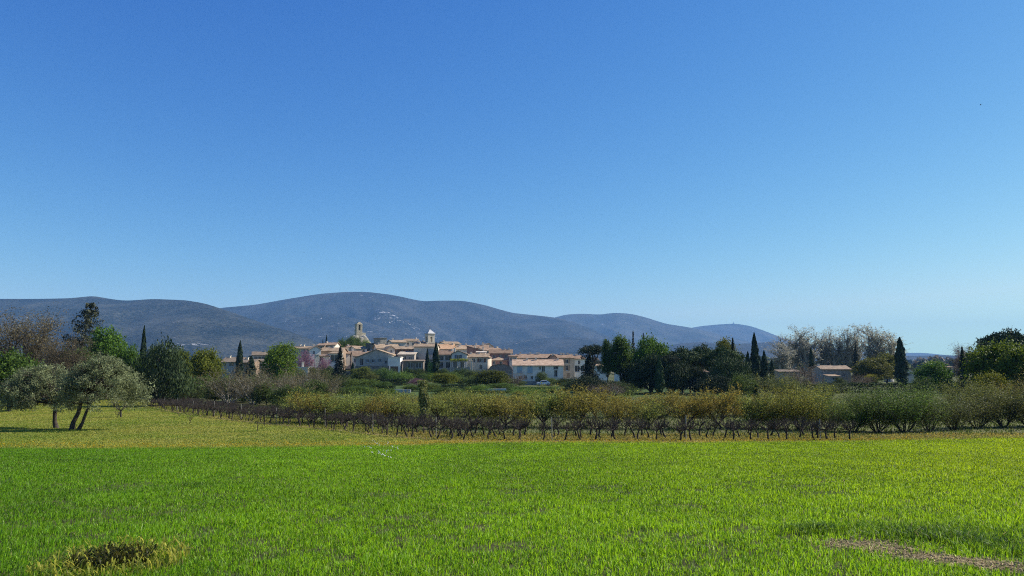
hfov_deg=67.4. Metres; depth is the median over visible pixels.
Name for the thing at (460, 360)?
pergola
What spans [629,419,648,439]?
vine stock
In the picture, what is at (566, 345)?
hills
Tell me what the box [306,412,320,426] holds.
vine stock
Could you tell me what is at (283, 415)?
vine stock
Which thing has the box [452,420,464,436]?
vine stock
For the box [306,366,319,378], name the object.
bush
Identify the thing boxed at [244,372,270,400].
bush
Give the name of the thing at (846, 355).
plane tree
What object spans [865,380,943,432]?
leafy shrub
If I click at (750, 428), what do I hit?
vine stock
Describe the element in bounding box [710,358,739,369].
dark pine
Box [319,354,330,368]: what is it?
village house
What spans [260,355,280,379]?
fresh tree
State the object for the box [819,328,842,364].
plane tree
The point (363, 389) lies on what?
bush
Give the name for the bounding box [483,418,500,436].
vine stock
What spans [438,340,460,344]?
village house
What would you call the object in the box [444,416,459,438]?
vine stock
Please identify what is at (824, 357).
plane tree
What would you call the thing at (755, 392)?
cypress
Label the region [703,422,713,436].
vine stock
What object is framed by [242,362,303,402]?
bare shrub
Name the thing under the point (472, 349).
village house
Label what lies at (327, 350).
village house
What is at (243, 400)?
bush
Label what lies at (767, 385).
leafy shrub
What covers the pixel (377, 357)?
village house
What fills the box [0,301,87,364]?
bare tree
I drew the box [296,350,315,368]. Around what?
blossom tree
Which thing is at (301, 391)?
bush
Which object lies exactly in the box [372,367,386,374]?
bush
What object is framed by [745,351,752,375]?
cypress
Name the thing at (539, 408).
fruit tree
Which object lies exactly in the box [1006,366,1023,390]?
leafy shrub
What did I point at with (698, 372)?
evergreen tree
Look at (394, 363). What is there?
village house
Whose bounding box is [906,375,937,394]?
bush
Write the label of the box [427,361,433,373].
bush
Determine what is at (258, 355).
village house
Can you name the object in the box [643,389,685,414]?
fruit tree
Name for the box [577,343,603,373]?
dark pine
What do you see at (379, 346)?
village house
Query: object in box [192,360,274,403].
bare shrub
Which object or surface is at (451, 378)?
bush
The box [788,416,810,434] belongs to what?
vine stock
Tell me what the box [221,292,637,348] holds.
mountain
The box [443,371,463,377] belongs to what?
bush
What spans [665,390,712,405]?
fruit tree
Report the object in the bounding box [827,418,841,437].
vine stock
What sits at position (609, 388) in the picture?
bare shrub
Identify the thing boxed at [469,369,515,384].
bush
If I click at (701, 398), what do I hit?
fruit tree
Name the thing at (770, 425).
vine stock
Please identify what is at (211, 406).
vine stock
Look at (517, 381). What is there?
bare shrub
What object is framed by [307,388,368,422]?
fruit tree
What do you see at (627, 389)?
bush
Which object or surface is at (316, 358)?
gate tower
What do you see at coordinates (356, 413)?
vine stock
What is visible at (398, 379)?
hedge
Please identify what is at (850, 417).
leafy shrub
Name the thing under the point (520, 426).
vine stock
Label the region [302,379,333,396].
bush
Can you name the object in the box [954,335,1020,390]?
fresh tree
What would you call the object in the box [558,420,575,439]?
vine stock
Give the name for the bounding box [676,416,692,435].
vine stock
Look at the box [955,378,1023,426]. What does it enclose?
leafy shrub
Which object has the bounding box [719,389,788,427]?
fruit tree
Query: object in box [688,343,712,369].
stone pine
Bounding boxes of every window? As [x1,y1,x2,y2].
[331,355,337,361]
[408,362,412,367]
[416,362,421,367]
[477,358,485,362]
[517,366,521,372]
[527,366,531,372]
[564,365,569,370]
[575,365,579,371]
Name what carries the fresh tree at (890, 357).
on the ground at (636, 394)
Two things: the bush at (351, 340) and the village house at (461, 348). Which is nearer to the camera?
the village house at (461, 348)
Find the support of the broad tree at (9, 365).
on the ground at (636, 394)
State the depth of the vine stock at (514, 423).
46.21 m
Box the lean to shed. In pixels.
[823,374,841,382]
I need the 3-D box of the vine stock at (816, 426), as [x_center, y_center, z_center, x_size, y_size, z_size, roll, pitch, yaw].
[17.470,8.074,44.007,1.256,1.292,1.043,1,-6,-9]
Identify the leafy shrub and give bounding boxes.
[172,385,205,401]
[539,386,567,391]
[734,383,825,428]
[747,373,821,418]
[749,367,796,392]
[759,377,838,429]
[763,373,818,394]
[791,382,847,415]
[801,389,858,428]
[810,384,889,431]
[814,376,845,396]
[834,381,891,412]
[844,384,924,431]
[857,377,926,405]
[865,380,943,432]
[879,379,943,409]
[902,384,965,431]
[924,387,991,429]
[929,375,992,412]
[944,382,1007,427]
[948,370,1008,409]
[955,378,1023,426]
[981,368,1023,403]
[991,377,1023,424]
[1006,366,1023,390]
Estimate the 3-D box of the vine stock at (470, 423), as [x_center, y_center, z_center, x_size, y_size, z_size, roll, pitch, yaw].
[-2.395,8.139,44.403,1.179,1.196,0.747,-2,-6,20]
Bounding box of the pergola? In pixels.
[450,358,471,370]
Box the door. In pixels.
[390,366,397,372]
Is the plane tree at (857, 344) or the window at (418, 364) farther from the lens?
the plane tree at (857, 344)
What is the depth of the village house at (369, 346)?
285.28 m
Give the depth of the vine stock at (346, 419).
51.92 m
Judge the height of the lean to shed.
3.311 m
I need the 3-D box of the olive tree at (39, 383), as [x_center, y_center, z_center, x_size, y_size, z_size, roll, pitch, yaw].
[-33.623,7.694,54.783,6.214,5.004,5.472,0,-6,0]
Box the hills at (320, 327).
[273,314,464,344]
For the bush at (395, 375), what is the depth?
189.69 m
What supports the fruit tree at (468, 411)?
on the ground at (636, 394)
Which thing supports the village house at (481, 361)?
on the ground at (636, 394)
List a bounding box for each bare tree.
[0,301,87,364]
[35,333,97,377]
[948,343,973,379]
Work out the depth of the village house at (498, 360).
248.87 m
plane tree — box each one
[763,343,797,368]
[765,325,814,369]
[788,323,827,374]
[814,326,836,364]
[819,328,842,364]
[828,326,857,365]
[841,325,866,363]
[848,323,910,381]
[855,323,894,375]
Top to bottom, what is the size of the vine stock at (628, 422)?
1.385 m
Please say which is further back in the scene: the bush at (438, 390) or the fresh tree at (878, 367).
the fresh tree at (878, 367)
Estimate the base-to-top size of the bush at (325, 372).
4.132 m
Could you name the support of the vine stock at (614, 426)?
on the ground at (636, 394)
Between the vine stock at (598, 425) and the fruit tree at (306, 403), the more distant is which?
the fruit tree at (306, 403)
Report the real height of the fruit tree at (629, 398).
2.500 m
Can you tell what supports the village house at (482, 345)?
on the ground at (636, 394)
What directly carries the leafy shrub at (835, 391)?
on the ground at (636, 394)
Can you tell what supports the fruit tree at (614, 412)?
on the ground at (636, 394)
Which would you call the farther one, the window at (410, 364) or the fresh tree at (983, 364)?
the window at (410, 364)
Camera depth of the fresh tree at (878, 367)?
221.74 m
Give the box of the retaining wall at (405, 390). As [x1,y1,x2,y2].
[395,389,410,392]
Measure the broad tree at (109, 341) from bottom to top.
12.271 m
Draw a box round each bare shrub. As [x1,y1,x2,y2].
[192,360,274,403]
[224,364,281,404]
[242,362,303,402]
[267,365,317,395]
[282,362,329,387]
[305,370,350,396]
[506,371,527,385]
[587,383,632,396]
[775,361,822,389]
[848,374,877,386]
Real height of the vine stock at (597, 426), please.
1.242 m
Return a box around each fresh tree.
[166,347,193,385]
[188,346,230,395]
[258,341,300,378]
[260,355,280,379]
[350,366,370,380]
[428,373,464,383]
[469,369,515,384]
[710,335,743,371]
[849,355,893,382]
[877,352,895,382]
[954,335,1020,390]
[973,369,1013,402]
[992,342,1023,396]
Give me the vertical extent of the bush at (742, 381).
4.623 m
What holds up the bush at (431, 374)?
on the ground at (636, 394)
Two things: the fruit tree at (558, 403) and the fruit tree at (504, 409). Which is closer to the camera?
the fruit tree at (504, 409)
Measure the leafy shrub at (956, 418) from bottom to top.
2.977 m
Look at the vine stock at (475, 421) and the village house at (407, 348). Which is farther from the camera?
the village house at (407, 348)
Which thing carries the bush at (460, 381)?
on the ground at (636, 394)
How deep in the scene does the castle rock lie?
328.75 m
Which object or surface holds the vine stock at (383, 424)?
on the ground at (636, 394)
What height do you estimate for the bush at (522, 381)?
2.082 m
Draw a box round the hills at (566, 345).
[492,337,637,360]
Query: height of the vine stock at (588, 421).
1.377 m
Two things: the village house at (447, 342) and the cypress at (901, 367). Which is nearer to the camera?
the cypress at (901, 367)
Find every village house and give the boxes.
[221,356,245,379]
[243,357,260,378]
[251,350,268,358]
[292,344,313,367]
[308,344,321,369]
[316,343,327,347]
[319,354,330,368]
[321,346,348,369]
[325,341,340,346]
[328,352,342,368]
[346,352,350,368]
[350,346,367,350]
[350,349,368,368]
[355,349,397,365]
[365,343,374,350]
[372,342,398,349]
[373,338,386,343]
[382,346,395,354]
[387,339,407,345]
[388,357,402,372]
[392,345,413,356]
[397,352,417,370]
[402,360,424,371]
[404,337,418,345]
[412,342,439,365]
[413,340,425,343]
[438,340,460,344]
[438,349,453,372]
[439,343,455,349]
[451,348,468,366]
[455,345,466,353]
[467,345,483,352]
[467,352,491,371]
[470,343,488,347]
[477,346,499,355]
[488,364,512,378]
[489,348,512,364]
[491,357,508,364]
[508,353,517,369]
[512,358,563,380]
[515,352,550,358]
[547,353,574,378]
[572,354,584,380]
[591,364,606,380]
[614,373,621,380]
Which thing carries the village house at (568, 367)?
on the ground at (636, 394)
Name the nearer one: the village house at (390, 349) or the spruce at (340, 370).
the spruce at (340, 370)
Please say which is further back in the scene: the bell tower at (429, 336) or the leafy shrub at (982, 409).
the bell tower at (429, 336)
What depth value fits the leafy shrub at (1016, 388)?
77.24 m
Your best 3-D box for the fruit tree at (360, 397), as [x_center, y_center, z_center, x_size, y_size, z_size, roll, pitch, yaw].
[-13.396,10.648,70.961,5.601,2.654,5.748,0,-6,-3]
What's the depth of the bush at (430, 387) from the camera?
156.13 m
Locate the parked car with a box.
[537,380,549,385]
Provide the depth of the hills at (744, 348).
4897.53 m
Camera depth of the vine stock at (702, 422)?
46.23 m
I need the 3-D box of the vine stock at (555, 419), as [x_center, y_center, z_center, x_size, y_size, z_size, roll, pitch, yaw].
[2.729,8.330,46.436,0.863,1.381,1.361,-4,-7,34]
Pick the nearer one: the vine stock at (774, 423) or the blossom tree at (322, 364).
the vine stock at (774, 423)
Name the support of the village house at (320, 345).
on the ground at (636, 394)
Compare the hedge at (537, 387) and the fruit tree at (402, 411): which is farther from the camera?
the hedge at (537, 387)
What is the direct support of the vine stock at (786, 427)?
on the ground at (636, 394)
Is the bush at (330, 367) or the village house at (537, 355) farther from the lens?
the village house at (537, 355)
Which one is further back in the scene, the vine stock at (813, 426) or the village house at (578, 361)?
the village house at (578, 361)
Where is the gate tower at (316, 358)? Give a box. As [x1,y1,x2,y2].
[314,354,319,369]
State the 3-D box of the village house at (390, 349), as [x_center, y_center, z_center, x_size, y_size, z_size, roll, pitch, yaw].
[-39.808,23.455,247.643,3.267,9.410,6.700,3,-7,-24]
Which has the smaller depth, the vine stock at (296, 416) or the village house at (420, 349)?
the vine stock at (296, 416)
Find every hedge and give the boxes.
[361,385,395,389]
[375,378,409,385]
[402,374,427,381]
[441,383,466,390]
[466,390,511,393]
[508,388,552,389]
[514,386,558,387]
[738,384,828,392]
[826,382,910,392]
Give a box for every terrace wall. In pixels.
[355,366,388,371]
[449,367,469,372]
[521,381,538,384]
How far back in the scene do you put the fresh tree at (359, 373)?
197.81 m
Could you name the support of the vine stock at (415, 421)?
on the ground at (636, 394)
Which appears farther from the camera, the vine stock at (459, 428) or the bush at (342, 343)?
the bush at (342, 343)
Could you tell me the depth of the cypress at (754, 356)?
188.50 m
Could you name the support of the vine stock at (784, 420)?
on the ground at (636, 394)
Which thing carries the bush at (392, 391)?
on the ground at (636, 394)
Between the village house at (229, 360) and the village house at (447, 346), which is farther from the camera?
the village house at (447, 346)
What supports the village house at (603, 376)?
on the ground at (636, 394)
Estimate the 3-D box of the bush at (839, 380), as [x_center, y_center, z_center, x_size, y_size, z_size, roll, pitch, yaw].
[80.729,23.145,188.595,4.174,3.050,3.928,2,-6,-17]
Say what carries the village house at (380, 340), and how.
on the ground at (636, 394)
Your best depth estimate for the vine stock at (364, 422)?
49.69 m
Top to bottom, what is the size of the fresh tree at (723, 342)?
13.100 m
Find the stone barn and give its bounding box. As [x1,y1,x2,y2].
[811,364,851,383]
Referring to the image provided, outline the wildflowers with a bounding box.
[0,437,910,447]
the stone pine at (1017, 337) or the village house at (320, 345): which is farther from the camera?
the village house at (320, 345)
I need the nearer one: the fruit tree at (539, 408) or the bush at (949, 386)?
the fruit tree at (539, 408)
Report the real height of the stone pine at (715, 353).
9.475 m
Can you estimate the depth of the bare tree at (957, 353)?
174.17 m
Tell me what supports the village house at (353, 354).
on the ground at (636, 394)
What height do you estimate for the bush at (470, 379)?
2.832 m
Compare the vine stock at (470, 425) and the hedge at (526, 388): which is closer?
the vine stock at (470, 425)
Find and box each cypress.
[140,325,146,388]
[235,340,243,380]
[245,356,256,375]
[424,348,429,372]
[432,342,439,374]
[654,355,664,393]
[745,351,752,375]
[750,332,760,383]
[752,384,758,396]
[760,350,768,383]
[769,359,774,379]
[808,347,813,379]
[893,337,908,385]
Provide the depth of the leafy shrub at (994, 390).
71.25 m
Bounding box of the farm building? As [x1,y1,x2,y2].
[774,369,800,382]
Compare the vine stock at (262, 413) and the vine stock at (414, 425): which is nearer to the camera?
the vine stock at (414, 425)
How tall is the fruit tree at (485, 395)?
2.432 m
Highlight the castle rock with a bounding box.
[348,335,370,344]
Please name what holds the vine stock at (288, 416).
on the ground at (636, 394)
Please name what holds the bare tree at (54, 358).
on the ground at (636, 394)
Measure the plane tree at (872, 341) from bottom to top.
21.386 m
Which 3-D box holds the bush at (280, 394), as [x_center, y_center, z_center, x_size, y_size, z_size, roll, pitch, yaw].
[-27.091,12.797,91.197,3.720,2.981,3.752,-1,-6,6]
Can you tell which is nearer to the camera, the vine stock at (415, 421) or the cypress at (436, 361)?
the vine stock at (415, 421)
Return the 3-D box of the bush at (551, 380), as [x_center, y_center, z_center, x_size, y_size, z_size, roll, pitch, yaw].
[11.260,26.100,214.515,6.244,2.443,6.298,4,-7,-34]
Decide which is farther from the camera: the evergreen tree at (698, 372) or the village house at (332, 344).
the village house at (332, 344)
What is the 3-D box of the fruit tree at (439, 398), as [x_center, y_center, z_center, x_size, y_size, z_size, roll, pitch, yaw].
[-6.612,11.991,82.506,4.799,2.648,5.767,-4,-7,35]
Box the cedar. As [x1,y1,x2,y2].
[56,302,104,361]
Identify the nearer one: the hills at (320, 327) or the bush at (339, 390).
the bush at (339, 390)
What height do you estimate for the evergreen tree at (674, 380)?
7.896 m
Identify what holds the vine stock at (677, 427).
on the ground at (636, 394)
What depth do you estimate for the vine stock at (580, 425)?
42.33 m
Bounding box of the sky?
[0,0,1023,355]
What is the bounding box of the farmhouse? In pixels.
[907,368,915,382]
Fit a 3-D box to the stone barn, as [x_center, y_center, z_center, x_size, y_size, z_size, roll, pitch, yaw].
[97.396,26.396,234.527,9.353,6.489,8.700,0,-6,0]
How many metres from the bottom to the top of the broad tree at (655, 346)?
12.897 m
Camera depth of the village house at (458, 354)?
235.08 m
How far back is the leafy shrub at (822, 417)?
52.93 m
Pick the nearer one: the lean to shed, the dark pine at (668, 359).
the dark pine at (668, 359)
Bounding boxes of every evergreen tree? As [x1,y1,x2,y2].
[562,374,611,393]
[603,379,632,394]
[619,358,648,391]
[624,348,669,392]
[652,356,694,393]
[680,363,708,393]
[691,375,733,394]
[702,351,757,391]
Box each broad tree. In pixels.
[0,346,44,411]
[60,346,96,383]
[84,322,135,398]
[115,342,145,376]
[630,329,672,391]
[907,359,958,391]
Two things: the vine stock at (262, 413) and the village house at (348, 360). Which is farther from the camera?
the village house at (348, 360)
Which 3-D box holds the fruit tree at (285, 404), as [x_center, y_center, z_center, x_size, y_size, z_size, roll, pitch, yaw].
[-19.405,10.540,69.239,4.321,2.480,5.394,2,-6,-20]
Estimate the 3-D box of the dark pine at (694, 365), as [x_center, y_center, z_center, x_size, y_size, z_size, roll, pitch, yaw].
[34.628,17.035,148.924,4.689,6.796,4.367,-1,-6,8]
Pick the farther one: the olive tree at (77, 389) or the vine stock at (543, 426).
the olive tree at (77, 389)
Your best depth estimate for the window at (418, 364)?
231.04 m
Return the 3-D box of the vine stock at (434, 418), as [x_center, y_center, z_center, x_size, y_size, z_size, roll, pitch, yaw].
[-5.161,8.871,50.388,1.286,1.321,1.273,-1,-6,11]
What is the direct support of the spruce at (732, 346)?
on the ground at (636, 394)
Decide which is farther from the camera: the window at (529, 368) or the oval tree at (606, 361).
the window at (529, 368)
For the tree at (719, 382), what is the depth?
131.91 m
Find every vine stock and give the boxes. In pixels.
[208,404,219,416]
[247,407,258,420]
[258,408,267,419]
[264,407,275,421]
[278,409,291,423]
[281,410,296,423]
[292,413,303,425]
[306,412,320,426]
[320,415,332,427]
[328,414,341,428]
[335,413,355,427]
[337,413,348,430]
[346,411,362,425]
[347,411,363,430]
[358,413,372,431]
[364,418,374,432]
[376,418,390,432]
[378,417,392,434]
[380,414,397,430]
[387,415,401,435]
[394,418,416,436]
[401,416,414,432]
[405,419,422,435]
[407,417,424,431]
[413,412,429,430]
[416,418,425,433]
[420,417,438,436]
[427,414,443,431]
[427,418,450,438]
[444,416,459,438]
[447,418,468,436]
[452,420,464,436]
[456,422,474,439]
[462,420,481,436]
[464,416,476,434]
[470,416,484,433]
[476,417,486,434]
[478,419,498,438]
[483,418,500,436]
[494,418,506,434]
[495,422,510,438]
[504,416,520,435]
[505,419,530,439]
[519,418,531,434]
[537,422,552,439]
[550,415,563,434]
[552,421,560,436]
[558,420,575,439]
[566,417,583,439]
[570,421,589,436]
[583,415,603,434]
[587,417,607,439]
[595,418,608,436]
[603,417,619,435]
[604,419,622,439]
[620,419,633,434]
[623,417,637,437]
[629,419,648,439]
[631,416,650,435]
[637,422,652,437]
[646,419,662,438]
[651,418,670,435]
[653,417,675,437]
[670,422,687,439]
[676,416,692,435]
[678,419,699,440]
[691,418,708,435]
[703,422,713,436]
[709,419,719,434]
[718,417,736,436]
[722,420,741,439]
[729,419,743,436]
[742,417,755,439]
[749,419,759,437]
[754,421,779,438]
[766,418,781,434]
[772,421,782,436]
[776,421,791,438]
[777,415,797,434]
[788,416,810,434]
[788,421,808,437]
[801,419,821,439]
[806,418,825,437]
[811,418,834,438]
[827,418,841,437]
[836,420,857,438]
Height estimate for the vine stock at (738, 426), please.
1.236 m
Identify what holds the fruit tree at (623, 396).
on the ground at (636, 394)
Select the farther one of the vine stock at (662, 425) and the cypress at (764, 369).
the cypress at (764, 369)
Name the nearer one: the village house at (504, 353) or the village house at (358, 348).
the village house at (504, 353)
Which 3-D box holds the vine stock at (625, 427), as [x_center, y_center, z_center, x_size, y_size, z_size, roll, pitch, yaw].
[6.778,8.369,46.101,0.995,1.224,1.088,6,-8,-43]
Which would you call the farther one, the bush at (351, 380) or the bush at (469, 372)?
the bush at (469, 372)
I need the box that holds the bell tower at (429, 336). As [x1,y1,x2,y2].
[424,329,434,343]
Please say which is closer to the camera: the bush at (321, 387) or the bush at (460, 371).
the bush at (321, 387)
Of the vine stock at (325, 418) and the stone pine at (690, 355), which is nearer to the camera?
the vine stock at (325, 418)
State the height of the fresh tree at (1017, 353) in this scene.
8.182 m
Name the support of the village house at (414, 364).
on the ground at (636, 394)
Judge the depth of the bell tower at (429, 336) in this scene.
290.80 m
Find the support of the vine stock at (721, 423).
on the ground at (636, 394)
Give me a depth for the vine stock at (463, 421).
44.53 m
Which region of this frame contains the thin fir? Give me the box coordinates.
[631,330,635,355]
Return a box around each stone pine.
[666,346,701,392]
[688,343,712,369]
[701,345,746,366]
[973,327,1023,351]
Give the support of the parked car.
on the ground at (636, 394)
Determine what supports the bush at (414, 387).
on the ground at (636, 394)
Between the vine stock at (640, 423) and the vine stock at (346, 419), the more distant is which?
the vine stock at (346, 419)
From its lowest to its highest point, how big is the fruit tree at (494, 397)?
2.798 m
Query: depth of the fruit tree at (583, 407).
55.00 m
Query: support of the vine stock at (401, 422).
on the ground at (636, 394)
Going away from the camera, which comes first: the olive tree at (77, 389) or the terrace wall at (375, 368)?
the olive tree at (77, 389)
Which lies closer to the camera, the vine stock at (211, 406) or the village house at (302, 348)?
the vine stock at (211, 406)
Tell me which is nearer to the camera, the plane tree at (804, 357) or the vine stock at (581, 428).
the vine stock at (581, 428)
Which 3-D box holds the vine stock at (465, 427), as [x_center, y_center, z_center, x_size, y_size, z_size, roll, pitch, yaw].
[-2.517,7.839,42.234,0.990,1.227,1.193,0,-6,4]
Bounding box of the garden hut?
[299,362,308,376]
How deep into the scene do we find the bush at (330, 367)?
202.97 m
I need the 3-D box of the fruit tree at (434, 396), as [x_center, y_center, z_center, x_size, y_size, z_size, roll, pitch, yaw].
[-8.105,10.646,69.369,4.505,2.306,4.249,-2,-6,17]
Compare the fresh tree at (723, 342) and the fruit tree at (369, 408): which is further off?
the fresh tree at (723, 342)
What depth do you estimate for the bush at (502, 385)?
169.72 m
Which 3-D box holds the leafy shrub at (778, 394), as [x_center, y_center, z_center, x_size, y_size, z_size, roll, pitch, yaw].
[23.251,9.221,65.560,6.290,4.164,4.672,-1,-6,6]
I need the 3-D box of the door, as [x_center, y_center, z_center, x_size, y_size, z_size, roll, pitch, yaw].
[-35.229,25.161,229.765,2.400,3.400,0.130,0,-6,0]
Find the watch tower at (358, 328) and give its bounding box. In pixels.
[355,322,365,335]
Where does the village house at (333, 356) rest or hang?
on the ground at (636, 394)
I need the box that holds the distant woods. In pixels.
[15,354,969,376]
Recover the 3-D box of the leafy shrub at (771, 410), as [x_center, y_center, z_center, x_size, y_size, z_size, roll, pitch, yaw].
[18.646,8.361,54.278,6.464,3.242,4.802,0,-6,0]
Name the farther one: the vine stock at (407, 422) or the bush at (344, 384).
the bush at (344, 384)
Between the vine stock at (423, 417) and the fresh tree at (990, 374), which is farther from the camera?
the fresh tree at (990, 374)
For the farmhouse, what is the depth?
230.33 m
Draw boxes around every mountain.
[0,296,318,361]
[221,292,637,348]
[555,313,750,346]
[693,324,939,355]
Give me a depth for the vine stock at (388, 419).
50.90 m
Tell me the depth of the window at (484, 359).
236.95 m
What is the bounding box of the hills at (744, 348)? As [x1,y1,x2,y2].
[668,342,957,360]
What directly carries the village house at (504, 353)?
on the ground at (636, 394)
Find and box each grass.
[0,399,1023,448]
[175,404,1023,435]
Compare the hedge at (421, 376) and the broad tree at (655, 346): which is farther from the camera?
the hedge at (421, 376)
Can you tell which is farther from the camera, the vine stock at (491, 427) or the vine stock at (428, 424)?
the vine stock at (428, 424)
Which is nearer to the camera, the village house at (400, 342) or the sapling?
the sapling
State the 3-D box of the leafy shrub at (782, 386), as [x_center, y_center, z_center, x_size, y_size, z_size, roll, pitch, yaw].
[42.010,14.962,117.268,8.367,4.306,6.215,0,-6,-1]
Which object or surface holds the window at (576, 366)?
in the village house at (578, 361)
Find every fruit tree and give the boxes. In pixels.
[275,393,320,413]
[283,387,338,421]
[294,392,337,403]
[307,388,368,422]
[339,390,385,415]
[353,396,408,419]
[366,385,414,412]
[372,387,419,419]
[402,393,451,415]
[405,393,471,420]
[430,390,469,407]
[432,387,478,414]
[442,384,501,427]
[458,389,503,413]
[468,389,502,408]
[482,391,540,428]
[491,393,542,408]
[502,390,544,416]
[514,382,575,424]
[540,386,576,417]
[544,379,603,422]
[573,384,615,416]
[585,393,648,421]
[606,391,650,416]
[607,387,635,404]
[620,390,684,428]
[632,393,665,406]
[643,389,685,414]
[656,389,714,427]
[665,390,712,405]
[681,394,721,411]
[689,379,745,428]
[698,390,749,401]
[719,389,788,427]
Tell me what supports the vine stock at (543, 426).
on the ground at (636, 394)
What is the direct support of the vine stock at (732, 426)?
on the ground at (636, 394)
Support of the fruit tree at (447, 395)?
on the ground at (636, 394)
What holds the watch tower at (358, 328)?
on the ground at (636, 394)
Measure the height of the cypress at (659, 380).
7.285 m
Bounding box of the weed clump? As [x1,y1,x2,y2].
[24,534,193,575]
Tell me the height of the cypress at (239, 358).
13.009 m
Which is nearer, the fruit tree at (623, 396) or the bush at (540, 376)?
the fruit tree at (623, 396)
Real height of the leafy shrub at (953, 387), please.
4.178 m
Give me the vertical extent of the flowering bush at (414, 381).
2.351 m
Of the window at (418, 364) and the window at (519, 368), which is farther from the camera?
the window at (418, 364)
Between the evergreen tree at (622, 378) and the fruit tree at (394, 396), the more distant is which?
the evergreen tree at (622, 378)
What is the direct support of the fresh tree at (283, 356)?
on the ground at (636, 394)
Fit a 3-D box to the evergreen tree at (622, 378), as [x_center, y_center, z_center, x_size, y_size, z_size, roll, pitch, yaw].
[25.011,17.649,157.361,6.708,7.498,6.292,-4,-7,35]
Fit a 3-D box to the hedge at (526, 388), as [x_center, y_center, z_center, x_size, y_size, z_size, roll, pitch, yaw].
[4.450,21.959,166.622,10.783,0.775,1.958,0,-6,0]
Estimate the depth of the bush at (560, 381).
202.20 m
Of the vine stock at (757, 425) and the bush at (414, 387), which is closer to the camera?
the vine stock at (757, 425)
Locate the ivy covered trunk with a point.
(425, 407)
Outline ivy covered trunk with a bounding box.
[416,380,431,426]
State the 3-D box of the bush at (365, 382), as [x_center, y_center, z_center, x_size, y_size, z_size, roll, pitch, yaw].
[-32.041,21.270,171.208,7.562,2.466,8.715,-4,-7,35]
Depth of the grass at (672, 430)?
53.30 m
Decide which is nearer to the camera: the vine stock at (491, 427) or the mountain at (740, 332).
the vine stock at (491, 427)
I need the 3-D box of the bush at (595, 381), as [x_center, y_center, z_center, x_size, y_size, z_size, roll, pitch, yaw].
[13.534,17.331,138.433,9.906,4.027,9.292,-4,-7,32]
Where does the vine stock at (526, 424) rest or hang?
on the ground at (636, 394)
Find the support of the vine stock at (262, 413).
on the ground at (636, 394)
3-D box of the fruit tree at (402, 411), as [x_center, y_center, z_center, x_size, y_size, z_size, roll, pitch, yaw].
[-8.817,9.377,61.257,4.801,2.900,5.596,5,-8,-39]
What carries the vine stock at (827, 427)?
on the ground at (636, 394)
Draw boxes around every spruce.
[329,347,351,385]
[576,351,600,390]
[729,337,734,381]
[851,342,861,381]
[955,346,974,392]
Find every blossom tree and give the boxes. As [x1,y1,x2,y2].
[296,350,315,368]
[316,353,332,369]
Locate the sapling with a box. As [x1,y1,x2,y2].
[105,397,135,416]
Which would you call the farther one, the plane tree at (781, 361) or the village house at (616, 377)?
the plane tree at (781, 361)
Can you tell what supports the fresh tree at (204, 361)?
on the ground at (636, 394)
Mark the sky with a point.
(770, 166)
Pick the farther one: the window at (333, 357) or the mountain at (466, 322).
the mountain at (466, 322)
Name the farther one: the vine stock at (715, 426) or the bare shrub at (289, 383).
the bare shrub at (289, 383)
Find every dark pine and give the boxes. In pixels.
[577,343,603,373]
[656,354,682,393]
[689,362,701,392]
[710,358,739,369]
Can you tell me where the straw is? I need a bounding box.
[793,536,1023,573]
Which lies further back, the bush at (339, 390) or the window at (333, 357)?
the window at (333, 357)
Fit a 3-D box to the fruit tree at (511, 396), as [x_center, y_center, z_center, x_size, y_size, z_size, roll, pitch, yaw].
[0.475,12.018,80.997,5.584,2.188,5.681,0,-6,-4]
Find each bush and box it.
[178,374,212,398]
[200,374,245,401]
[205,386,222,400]
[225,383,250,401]
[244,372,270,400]
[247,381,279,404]
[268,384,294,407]
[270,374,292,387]
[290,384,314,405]
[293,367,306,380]
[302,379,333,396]
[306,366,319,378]
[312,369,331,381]
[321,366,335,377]
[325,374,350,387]
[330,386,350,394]
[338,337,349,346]
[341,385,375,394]
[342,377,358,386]
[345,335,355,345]
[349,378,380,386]
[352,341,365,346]
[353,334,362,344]
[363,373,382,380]
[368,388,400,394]
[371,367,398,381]
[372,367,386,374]
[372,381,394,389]
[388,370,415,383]
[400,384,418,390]
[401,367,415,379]
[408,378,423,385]
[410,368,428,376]
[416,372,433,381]
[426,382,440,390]
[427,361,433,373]
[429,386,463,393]
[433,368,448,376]
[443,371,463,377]
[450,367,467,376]
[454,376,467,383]
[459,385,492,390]
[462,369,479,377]
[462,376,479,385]
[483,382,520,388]
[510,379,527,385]
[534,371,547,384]
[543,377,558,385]
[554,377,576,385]
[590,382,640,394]
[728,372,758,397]
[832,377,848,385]
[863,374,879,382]
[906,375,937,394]
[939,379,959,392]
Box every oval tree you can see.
[600,337,611,381]
[603,332,633,381]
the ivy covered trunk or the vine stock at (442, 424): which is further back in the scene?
the ivy covered trunk
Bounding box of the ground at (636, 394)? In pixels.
[0,369,1023,575]
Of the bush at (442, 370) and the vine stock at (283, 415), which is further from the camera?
the bush at (442, 370)
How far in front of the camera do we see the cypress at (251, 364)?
213.19 m
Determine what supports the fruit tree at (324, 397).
on the ground at (636, 394)
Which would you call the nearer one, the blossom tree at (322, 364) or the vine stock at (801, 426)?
the vine stock at (801, 426)
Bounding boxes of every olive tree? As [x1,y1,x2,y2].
[0,361,78,427]
[49,348,156,429]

